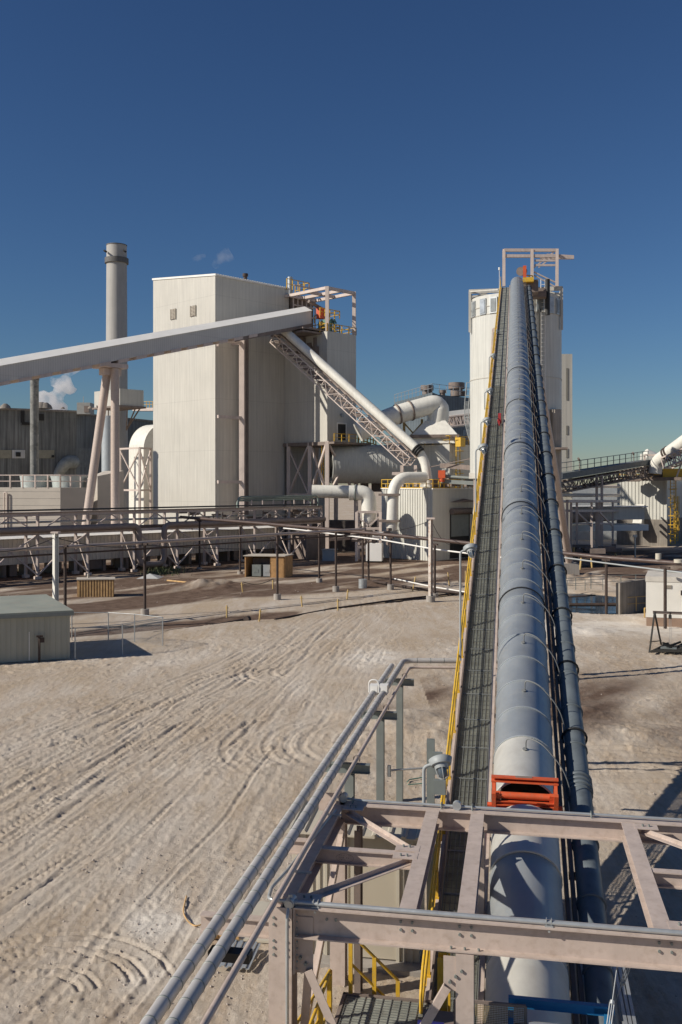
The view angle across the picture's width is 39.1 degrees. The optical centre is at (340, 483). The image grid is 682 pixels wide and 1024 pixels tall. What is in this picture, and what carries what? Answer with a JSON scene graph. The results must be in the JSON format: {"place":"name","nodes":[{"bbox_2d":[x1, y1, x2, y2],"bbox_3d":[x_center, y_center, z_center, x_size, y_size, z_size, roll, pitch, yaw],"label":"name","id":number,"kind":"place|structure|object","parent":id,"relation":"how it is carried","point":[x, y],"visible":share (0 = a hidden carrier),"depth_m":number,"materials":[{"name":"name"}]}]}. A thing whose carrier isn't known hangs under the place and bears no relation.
{"place":"outdoors","nodes":[
{"label":"outdoors","id":0,"kind":"place"},
{"bbox_2d":[0,475,87,527],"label":"cooling tower","id":1,"kind":"structure","parent":0,"point":[62,492],"depth_m":123.98,"materials":[{"name":"metal"}]},
{"bbox_2d":[0,397,152,522],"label":"dark building","id":2,"kind":"structure","parent":0,"point":[66,437],"depth_m":175.38,"materials":[{"name":"metal"}]},
{"bbox_2d":[312,485,348,497],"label":"pipe","id":3,"kind":"object","parent":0,"point":[330,491],"visible":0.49,"depth_m":130.23,"materials":[{"name":"metal"}]},
{"bbox_2d":[0,485,681,1023],"bbox_3d":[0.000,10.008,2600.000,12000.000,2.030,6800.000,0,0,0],"label":"ground","id":4,"kind":"structure","parent":0,"point":[278,705],"depth_m":36.35,"materials":[{"name":"sand"}]},
{"bbox_2d":[30,379,38,474],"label":"short stack","id":5,"kind":"object","parent":4,"relation":"on","point":[34,426],"visible":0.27,"depth_m":139.48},
{"bbox_2d":[0,594,73,662],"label":"green roofed shed","id":6,"kind":"structure","parent":4,"relation":"on","point":[25,620],"depth_m":54.22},
{"bbox_2d":[50,531,60,600],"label":"cable column","id":7,"kind":"structure","parent":4,"relation":"on","point":[55,567],"depth_m":65.98,"materials":[{"name":"metal"}]},
{"bbox_2d":[63,545,68,605],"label":"pipe support post","id":8,"kind":"object","parent":4,"relation":"on","point":[65,574],"visible":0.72,"depth_m":67.91,"materials":[{"name":"metal"}]},
{"bbox_2d":[76,574,114,596],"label":"wooden crate","id":9,"kind":"object","parent":4,"relation":"on","point":[87,586],"visible":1,"depth_m":84.44,"materials":[{"name":"brown wood"}]},
{"bbox_2d":[86,471,123,523],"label":"concrete block","id":10,"kind":"structure","parent":4,"relation":"on","point":[102,497],"depth_m":128.97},
{"bbox_2d":[17,564,192,575],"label":"weeds","id":11,"kind":"object","parent":4,"relation":"on","point":[160,570],"visible":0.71,"depth_m":108.02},
{"bbox_2d":[101,416,110,471],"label":"riser pipe","id":12,"kind":"object","parent":4,"relation":"on","point":[106,454],"visible":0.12,"depth_m":156.97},
{"bbox_2d":[71,612,162,659],"bbox_3d":[-13.609,9.164,58.662,5.354,1.872,7.055,0,0,-17],"label":"chain link fence","id":13,"kind":"object","parent":4,"relation":"on","point":[108,625],"visible":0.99,"depth_m":58.73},
{"bbox_2d":[92,243,145,522],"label":"tall stack","id":14,"kind":"object","parent":4,"relation":"on","point":[116,261],"visible":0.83,"depth_m":170.37,"materials":[{"name":"metal"}]},
{"bbox_2d":[119,425,152,524],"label":"arched hood","id":15,"kind":"object","parent":4,"relation":"on","point":[140,472],"visible":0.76,"depth_m":152.52,"materials":[{"name":"beige paint"}]},
{"bbox_2d":[0,526,282,577],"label":"gallery","id":16,"kind":"object","parent":4,"relation":"on","point":[18,541],"visible":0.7,"depth_m":112.01,"materials":[{"name":"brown metal"}]},
{"bbox_2d":[141,543,148,615],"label":"pipe support post","id":17,"kind":"object","parent":4,"relation":"on","point":[144,610],"visible":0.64,"depth_m":72.42,"materials":[{"name":"metal"}]},
{"bbox_2d":[0,307,312,565],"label":"covered gallery","id":18,"kind":"object","parent":4,"relation":"on","point":[105,357],"visible":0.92,"depth_m":116.55,"materials":[{"name":"grey metal"}]},
{"bbox_2d":[0,506,322,579],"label":"pipe rack","id":19,"kind":"object","parent":4,"relation":"on","point":[176,562],"visible":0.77,"depth_m":109.87,"materials":[{"name":"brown metal"}]},
{"bbox_2d":[0,513,309,523],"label":"rack pipe","id":20,"kind":"object","parent":19,"relation":"on","point":[61,521],"visible":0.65,"depth_m":109.39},
{"bbox_2d":[0,504,316,511],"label":"rack pipe","id":21,"kind":"object","parent":19,"relation":"on","point":[149,507],"visible":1,"depth_m":109.03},
{"bbox_2d":[0,517,325,566],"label":"lagged pipe","id":22,"kind":"object","parent":19,"relation":"on","point":[69,528],"visible":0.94,"depth_m":108.01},
{"bbox_2d":[179,509,317,529],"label":"valve cluster","id":23,"kind":"object","parent":19,"relation":"on","point":[294,512],"visible":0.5,"depth_m":123.06,"materials":[{"name":"grey metal"}]},
{"bbox_2d":[236,495,318,509],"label":"hooped pipes","id":24,"kind":"object","parent":19,"relation":"on","point":[284,498],"visible":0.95,"depth_m":124.93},
{"bbox_2d":[152,273,289,553],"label":"tall building","id":25,"kind":"structure","parent":4,"relation":"on","point":[195,438],"depth_m":140.06,"materials":[{"name":"metal"}]},
{"bbox_2d":[216,339,248,552],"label":"side column","id":26,"kind":"structure","parent":4,"relation":"on","point":[243,418],"depth_m":135.36,"materials":[{"name":"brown metal"}]},
{"bbox_2d":[219,940,260,969],"bbox_3d":[-2.117,9.807,19.990,0.675,0.145,0.900,0,0,10],"label":"corrugated sheet","id":27,"kind":"object","parent":4,"relation":"on","point":[237,944],"visible":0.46,"depth_m":20.09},
{"bbox_2d":[233,900,269,942],"bbox_3d":[-1.954,9.945,21.834,1.200,0.050,1.900,0,0,10],"label":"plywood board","id":28,"kind":"object","parent":4,"relation":"on","point":[260,908],"visible":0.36,"depth_m":22.29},
{"bbox_2d":[243,554,293,577],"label":"plywood hut","id":29,"kind":"object","parent":4,"relation":"on","point":[285,565],"visible":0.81,"depth_m":102.32,"materials":[{"name":"brown wood"}]},
{"bbox_2d":[274,535,280,599],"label":"pipe support post","id":30,"kind":"object","parent":4,"relation":"on","point":[277,595],"visible":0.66,"depth_m":82.31,"materials":[{"name":"metal"}]},
{"bbox_2d":[0,534,362,557],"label":"overhead pipe","id":31,"kind":"object","parent":30,"relation":"on","point":[16,556],"visible":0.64,"depth_m":75.05,"materials":[{"name":"metal"}]},
{"bbox_2d":[0,528,364,551],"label":"overhead pipe","id":32,"kind":"object","parent":30,"relation":"on","point":[178,540],"visible":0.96,"depth_m":75.11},
{"bbox_2d":[291,534,324,558],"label":"brown enclosure","id":33,"kind":"object","parent":4,"relation":"on","point":[307,549],"visible":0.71,"depth_m":126.69,"materials":[{"name":"metal"}]},
{"bbox_2d":[283,331,370,548],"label":"tower block","id":34,"kind":"structure","parent":4,"relation":"on","point":[315,417],"depth_m":140.58,"materials":[{"name":"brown metal"}]},
{"bbox_2d":[271,300,339,356],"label":"head platform","id":35,"kind":"structure","parent":34,"relation":"attached to","point":[302,333],"depth_m":139.12,"materials":[{"name":"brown metal"}]},
{"bbox_2d":[284,286,355,334],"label":"roof hoist frame","id":36,"kind":"object","parent":34,"relation":"on","point":[325,295],"visible":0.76,"depth_m":141.58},
{"bbox_2d":[293,284,315,328],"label":"railing","id":37,"kind":"object","parent":36,"relation":"attached to","point":[310,307],"visible":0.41,"depth_m":146.46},
{"bbox_2d":[337,422,346,439],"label":"doorway","id":38,"kind":"structure","parent":34,"relation":"in","point":[341,427],"depth_m":139.76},
{"bbox_2d":[329,445,421,483],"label":"rotary drum","id":39,"kind":"object","parent":34,"relation":"on","point":[361,464],"visible":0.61,"depth_m":139.53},
{"bbox_2d":[321,549,337,560],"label":"grey cabinet","id":40,"kind":"object","parent":4,"relation":"on","point":[328,554],"visible":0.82,"depth_m":123.33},
{"bbox_2d":[287,520,376,551],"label":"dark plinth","id":41,"kind":"structure","parent":4,"relation":"on","point":[345,545],"depth_m":140.88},
{"bbox_2d":[332,532,338,591],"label":"pipe support post","id":42,"kind":"object","parent":4,"relation":"on","point":[335,588],"visible":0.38,"depth_m":88.70,"materials":[{"name":"metal"}]},
{"bbox_2d":[0,579,677,1023],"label":"loose stones","id":43,"kind":"object","parent":4,"relation":"on","point":[176,899],"visible":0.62,"depth_m":22.72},
{"bbox_2d":[285,800,424,977],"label":"equipment shed","id":44,"kind":"structure","parent":4,"relation":"on","point":[386,890],"depth_m":19.91,"materials":[{"name":"metal"}]},
{"bbox_2d":[325,755,369,800],"bbox_3d":[0.106,8.035,21.094,1.070,4.130,0.200,0,0,10],"label":"pipe post","id":45,"kind":"object","parent":44,"relation":"on","point":[359,768],"visible":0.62,"depth_m":21.01,"materials":[{"name":"grey metal"}]},
{"bbox_2d":[351,866,399,961],"bbox_3d":[0.708,8.765,19.950,1.020,2.270,0.060,0,0,10],"label":"door","id":46,"kind":"structure","parent":44,"relation":"in","point":[384,890],"depth_m":19.91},
{"bbox_2d":[274,593,451,619],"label":"trench pipe","id":47,"kind":"object","parent":4,"relation":"on","point":[285,617],"visible":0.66,"depth_m":78.97,"materials":[{"name":"metal"}]},
{"bbox_2d":[297,943,432,1023],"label":"railing","id":48,"kind":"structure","parent":4,"relation":"on","point":[360,1008],"depth_m":16.46,"materials":[{"name":"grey metal"}]},
{"bbox_2d":[349,484,381,560],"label":"standing elbow duct","id":49,"kind":"object","parent":4,"relation":"on","point":[365,495],"visible":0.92,"depth_m":123.10,"materials":[{"name":"beige paint"}]},
{"bbox_2d":[366,535,382,560],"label":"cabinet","id":50,"kind":"object","parent":4,"relation":"on","point":[376,551],"visible":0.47,"depth_m":120.72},
{"bbox_2d":[360,704,396,800],"bbox_3d":[0.980,8.035,25.894,1.070,4.130,0.200,0,0,10],"label":"pipe post","id":51,"kind":"object","parent":4,"relation":"on","point":[380,758],"visible":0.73,"depth_m":25.79,"materials":[{"name":"grey metal"}]},
{"bbox_2d":[387,537,393,589],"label":"pipe support post","id":52,"kind":"object","parent":4,"relation":"on","point":[390,585],"visible":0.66,"depth_m":89.92,"materials":[{"name":"metal"}]},
{"bbox_2d":[179,516,681,565],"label":"overhead pipe","id":53,"kind":"object","parent":52,"relation":"on","point":[619,558],"visible":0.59,"depth_m":87.98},
{"bbox_2d":[351,522,391,544],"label":"pipe junction","id":54,"kind":"object","parent":53,"relation":"attached to","point":[388,530],"visible":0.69,"depth_m":94.21,"materials":[{"name":"grey metal"}]},
{"bbox_2d":[283,528,500,557],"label":"overhead pipe","id":55,"kind":"object","parent":53,"relation":"hanging from","point":[384,540],"visible":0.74,"depth_m":89.74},
{"bbox_2d":[384,673,413,801],"bbox_3d":[1.763,8.035,30.194,1.070,4.130,0.200,0,0,10],"label":"pipe post","id":56,"kind":"object","parent":4,"relation":"on","point":[399,742],"visible":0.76,"depth_m":30.08,"materials":[{"name":"grey metal"}]},
{"bbox_2d":[139,663,393,1023],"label":"insulated pipe","id":57,"kind":"object","parent":56,"relation":"on","point":[164,1000],"visible":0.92,"depth_m":13.99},
{"bbox_2d":[164,658,497,1023],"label":"insulated pipe","id":58,"kind":"object","parent":56,"relation":"on","point":[184,1006],"visible":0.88,"depth_m":14.38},
{"bbox_2d":[208,945,252,964],"bbox_3d":[-1.434,6.110,12.439,0.550,0.120,0.180,0,0,10],"label":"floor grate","id":59,"kind":"object","parent":58,"relation":"attached to","point":[232,955],"visible":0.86,"depth_m":12.36,"materials":[{"name":"black metal"}]},
{"bbox_2d":[368,679,388,694],"bbox_3d":[1.008,5.701,27.000,0.510,0.619,1.212,0,0,10],"label":"expansion clamp","id":60,"kind":"object","parent":58,"relation":"attached to","point":[377,687],"visible":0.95,"depth_m":27.23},
{"bbox_2d":[199,666,496,1023],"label":"bare pipe","id":61,"kind":"object","parent":56,"relation":"on","point":[222,991],"visible":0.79,"depth_m":14.66,"materials":[{"name":"grey metal"}]},
{"bbox_2d":[353,395,460,486],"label":"hooded duct","id":62,"kind":"object","parent":4,"relation":"on","point":[434,428],"visible":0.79,"depth_m":138.65,"materials":[{"name":"metal"}]},
{"bbox_2d":[372,580,463,594],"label":"ground pipe","id":63,"kind":"object","parent":4,"relation":"on","point":[419,588],"visible":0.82,"depth_m":89.31,"materials":[{"name":"metal"}]},
{"bbox_2d":[380,479,472,560],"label":"ribbed building","id":64,"kind":"structure","parent":4,"relation":"on","point":[449,509],"depth_m":125.55,"materials":[{"name":"white metal"}]},
{"bbox_2d":[269,331,431,487],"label":"diagonal duct","id":65,"kind":"object","parent":64,"relation":"on","point":[309,354],"visible":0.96,"depth_m":130.77,"materials":[{"name":"metal"}]},
{"bbox_2d":[378,472,427,530],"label":"curved pipe","id":66,"kind":"object","parent":64,"relation":"attached to","point":[398,481],"depth_m":121.08,"materials":[{"name":"metal"}]},
{"bbox_2d":[419,458,472,487],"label":"roof equipment","id":67,"kind":"object","parent":64,"relation":"on","point":[451,466],"visible":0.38,"depth_m":125.30,"materials":[{"name":"grey metal"}]},
{"bbox_2d":[441,475,472,484],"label":"roof feed belt","id":68,"kind":"object","parent":64,"relation":"on","point":[463,482],"visible":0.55,"depth_m":123.46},
{"bbox_2d":[426,517,434,601],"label":"cable column","id":69,"kind":"structure","parent":4,"relation":"on","point":[430,596],"depth_m":80.98,"materials":[{"name":"metal"}]},
{"bbox_2d":[427,738,445,909],"bbox_3d":[1.948,7.632,19.652,0.395,4.735,0.256,0,0,10],"label":"post","id":70,"kind":"object","parent":4,"relation":"on","point":[435,786],"visible":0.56,"depth_m":19.70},
{"bbox_2d":[422,1009,453,1023],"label":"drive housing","id":71,"kind":"object","parent":4,"relation":"on","point":[446,1017],"visible":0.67,"depth_m":15.29,"materials":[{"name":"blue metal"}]},
{"bbox_2d":[409,435,471,487],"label":"scrubber building","id":72,"kind":"structure","parent":4,"relation":"on","point":[459,449],"depth_m":138.47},
{"bbox_2d":[200,791,681,1023],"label":"steel platform frame","id":73,"kind":"object","parent":4,"relation":"on","point":[465,940],"visible":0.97,"depth_m":14.73,"materials":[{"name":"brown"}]},
{"bbox_2d":[422,754,451,805],"bbox_3d":[1.951,5.871,18.998,0.555,1.102,0.459,0,0,39],"label":"walkway lamp","id":74,"kind":"object","parent":73,"relation":"on","point":[440,763],"visible":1,"depth_m":18.83,"materials":[{"name":"grey metal"}]},
{"bbox_2d":[267,809,681,1023],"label":"conduit run","id":75,"kind":"object","parent":73,"relation":"attached to","point":[291,900],"visible":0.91,"depth_m":14.19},
{"bbox_2d":[337,792,681,820],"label":"conduit run","id":76,"kind":"object","parent":73,"relation":"attached to","point":[456,805],"visible":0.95,"depth_m":18.64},
{"bbox_2d":[612,966,636,1023],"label":"steel rails","id":77,"kind":"object","parent":73,"relation":"on","point":[626,1008],"visible":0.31,"depth_m":14.97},
{"bbox_2d":[437,952,450,1011],"bbox_3d":[1.755,8.800,16.234,0.160,2.400,1.160,0,0,10],"label":"yellow guard post","id":78,"kind":"object","parent":4,"relation":"on","point":[446,1005],"visible":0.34,"depth_m":15.68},
{"bbox_2d":[419,276,585,1023],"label":"tube conveyor","id":79,"kind":"object","parent":4,"relation":"on","point":[505,627],"visible":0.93,"depth_m":25.98,"materials":[{"name":"metal"}]},
{"bbox_2d":[459,543,476,660],"bbox_3d":[3.621,3.332,26.998,0.472,3.308,0.390,0,0,39],"label":"walkway lamp","id":80,"kind":"object","parent":79,"relation":"attached to","point":[470,549],"visible":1,"depth_m":26.97,"materials":[{"name":"grey metal"}]},
{"bbox_2d":[487,774,562,853],"bbox_3d":[3.992,7.352,20.929,1.622,1.881,2.157,0,0,0],"label":"orange roller frame","id":81,"kind":"object","parent":79,"relation":"on","point":[524,797],"visible":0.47,"depth_m":20.77,"materials":[{"name":"paint"}]},
{"bbox_2d":[526,291,587,1023],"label":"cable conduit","id":82,"kind":"object","parent":79,"relation":"attached to","point":[581,966],"visible":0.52,"depth_m":24.28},
{"bbox_2d":[526,285,618,1023],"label":"dust duct","id":83,"kind":"object","parent":79,"relation":"attached to","point":[591,905],"visible":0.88,"depth_m":24.63,"materials":[{"name":"grey metal"}]},
{"bbox_2d":[469,279,567,568],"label":"silo","id":84,"kind":"object","parent":4,"relation":"on","point":[483,304],"visible":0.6,"depth_m":113.97,"materials":[{"name":"paint"}]},
{"bbox_2d":[516,265,545,298],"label":"head drive","id":85,"kind":"structure","parent":84,"relation":"attached to","point":[538,293],"depth_m":108.13,"materials":[{"name":"orange paint"}]},
{"bbox_2d":[502,248,573,286],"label":"silo hoist frame","id":86,"kind":"object","parent":84,"relation":"on","point":[552,257],"visible":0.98,"depth_m":113.35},
{"bbox_2d":[508,995,614,1023],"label":"tail hopper","id":87,"kind":"object","parent":4,"relation":"on","point":[568,1006],"visible":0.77,"depth_m":14.60,"materials":[{"name":"blue paint"}]},
{"bbox_2d":[454,998,526,1023],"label":"screen","id":88,"kind":"object","parent":87,"relation":"attached to","point":[498,1004],"visible":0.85,"depth_m":14.41,"materials":[{"name":"metal"}]},
{"bbox_2d":[562,354,571,550],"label":"annex tower","id":89,"kind":"structure","parent":4,"relation":"on","point":[567,403],"depth_m":130.00,"materials":[{"name":"beige metal"}]},
{"bbox_2d":[544,594,615,606],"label":"pond pipes","id":90,"kind":"object","parent":4,"relation":"on","point":[587,604],"visible":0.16,"depth_m":76.47,"materials":[{"name":"metal"}]},
{"bbox_2d":[562,486,620,548],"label":"pink pipe rack","id":91,"kind":"object","parent":4,"relation":"on","point":[591,511],"visible":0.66,"depth_m":129.27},
{"bbox_2d":[572,512,615,522],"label":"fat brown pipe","id":92,"kind":"object","parent":91,"relation":"on","point":[586,515],"visible":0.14,"depth_m":138.13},
{"bbox_2d":[572,507,644,519],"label":"gallery","id":93,"kind":"object","parent":91,"relation":"on","point":[630,513],"visible":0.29,"depth_m":142.32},
{"bbox_2d":[572,505,648,530],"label":"pale roof sheets","id":94,"kind":"object","parent":91,"relation":"on","point":[625,527],"visible":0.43,"depth_m":141.36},
{"bbox_2d":[562,544,621,564],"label":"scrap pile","id":95,"kind":"object","parent":4,"relation":"on","point":[599,550],"visible":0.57,"depth_m":117.53,"materials":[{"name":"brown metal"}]},
{"bbox_2d":[572,488,616,539],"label":"distant hall","id":96,"kind":"structure","parent":4,"relation":"on","point":[585,535],"depth_m":170.00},
{"bbox_2d":[602,559,610,613],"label":"pipe support post","id":97,"kind":"object","parent":4,"relation":"on","point":[606,587],"visible":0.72,"depth_m":73.82,"materials":[{"name":"metal"}]},
{"bbox_2d":[541,554,681,572],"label":"overhead pipe","id":98,"kind":"object","parent":97,"relation":"attached to","point":[621,565],"visible":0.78,"depth_m":72.85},
{"bbox_2d":[562,451,653,547],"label":"belt conveyor","id":99,"kind":"object","parent":4,"relation":"on","point":[602,470],"visible":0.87,"depth_m":135.04,"materials":[{"name":"grey metal"}]},
{"bbox_2d":[644,435,681,476],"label":"inclined duct","id":100,"kind":"object","parent":99,"relation":"on","point":[667,454],"visible":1,"depth_m":145.04,"materials":[{"name":"metal"}]},
{"bbox_2d":[616,579,645,613],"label":"pond wall","id":101,"kind":"structure","parent":4,"relation":"on","point":[632,589],"depth_m":75.20,"materials":[{"name":"concrete"}]},
{"bbox_2d":[616,479,681,545],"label":"ribbed silo house","id":102,"kind":"structure","parent":4,"relation":"on","point":[654,496],"depth_m":153.63,"materials":[{"name":"metal"}]},
{"bbox_2d":[619,469,681,476],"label":"roof rails","id":103,"kind":"object","parent":102,"relation":"on","point":[669,472],"visible":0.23,"depth_m":149.11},
{"bbox_2d":[626,469,681,481],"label":"roof machinery","id":104,"kind":"object","parent":102,"relation":"on","point":[660,477],"visible":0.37,"depth_m":149.40,"materials":[{"name":"grey metal"}]},
{"bbox_2d":[668,480,676,543],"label":"caged ladder","id":105,"kind":"object","parent":102,"relation":"attached to","point":[675,486],"visible":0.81,"depth_m":149.87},
{"bbox_2d":[645,570,681,626],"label":"stucco hut","id":106,"kind":"object","parent":4,"relation":"on","point":[654,589],"visible":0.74,"depth_m":67.00,"materials":[{"name":"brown paint"}]},
{"bbox_2d":[660,566,669,628],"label":"pipe support post","id":107,"kind":"object","parent":4,"relation":"on","point":[664,568],"visible":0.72,"depth_m":65.92,"materials":[{"name":"metal"}]},
{"bbox_2d":[648,611,681,652],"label":"hoist gantry","id":108,"kind":"object","parent":4,"relation":"on","point":[664,612],"visible":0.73,"depth_m":57.27,"materials":[{"name":"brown metal"}]},
{"bbox_2d":[650,641,681,653],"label":"scrap heap","id":109,"kind":"object","parent":4,"relation":"on","point":[667,647],"visible":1,"depth_m":56.01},
{"bbox_2d":[0,0,681,484],"label":"sky","id":110,"kind":"structure","parent":0,"point":[390,153],"materials":[{"name":"blue"}]},
{"bbox_2d":[394,382,469,486],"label":"blue grey building","id":111,"kind":"structure","parent":0,"point":[454,400],"depth_m":184.90,"materials":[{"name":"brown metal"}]},
{"bbox_2d":[448,409,469,427],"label":"gallery","id":112,"kind":"object","parent":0,"point":[456,414],"visible":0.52,"depth_m":170.75,"materials":[{"name":"white metal"}]},
{"bbox_2d":[544,593,643,613],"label":"pond water","id":113,"kind":"structure","parent":0,"point":[596,609],"depth_m":81.60,"materials":[{"name":"blue liquid"}]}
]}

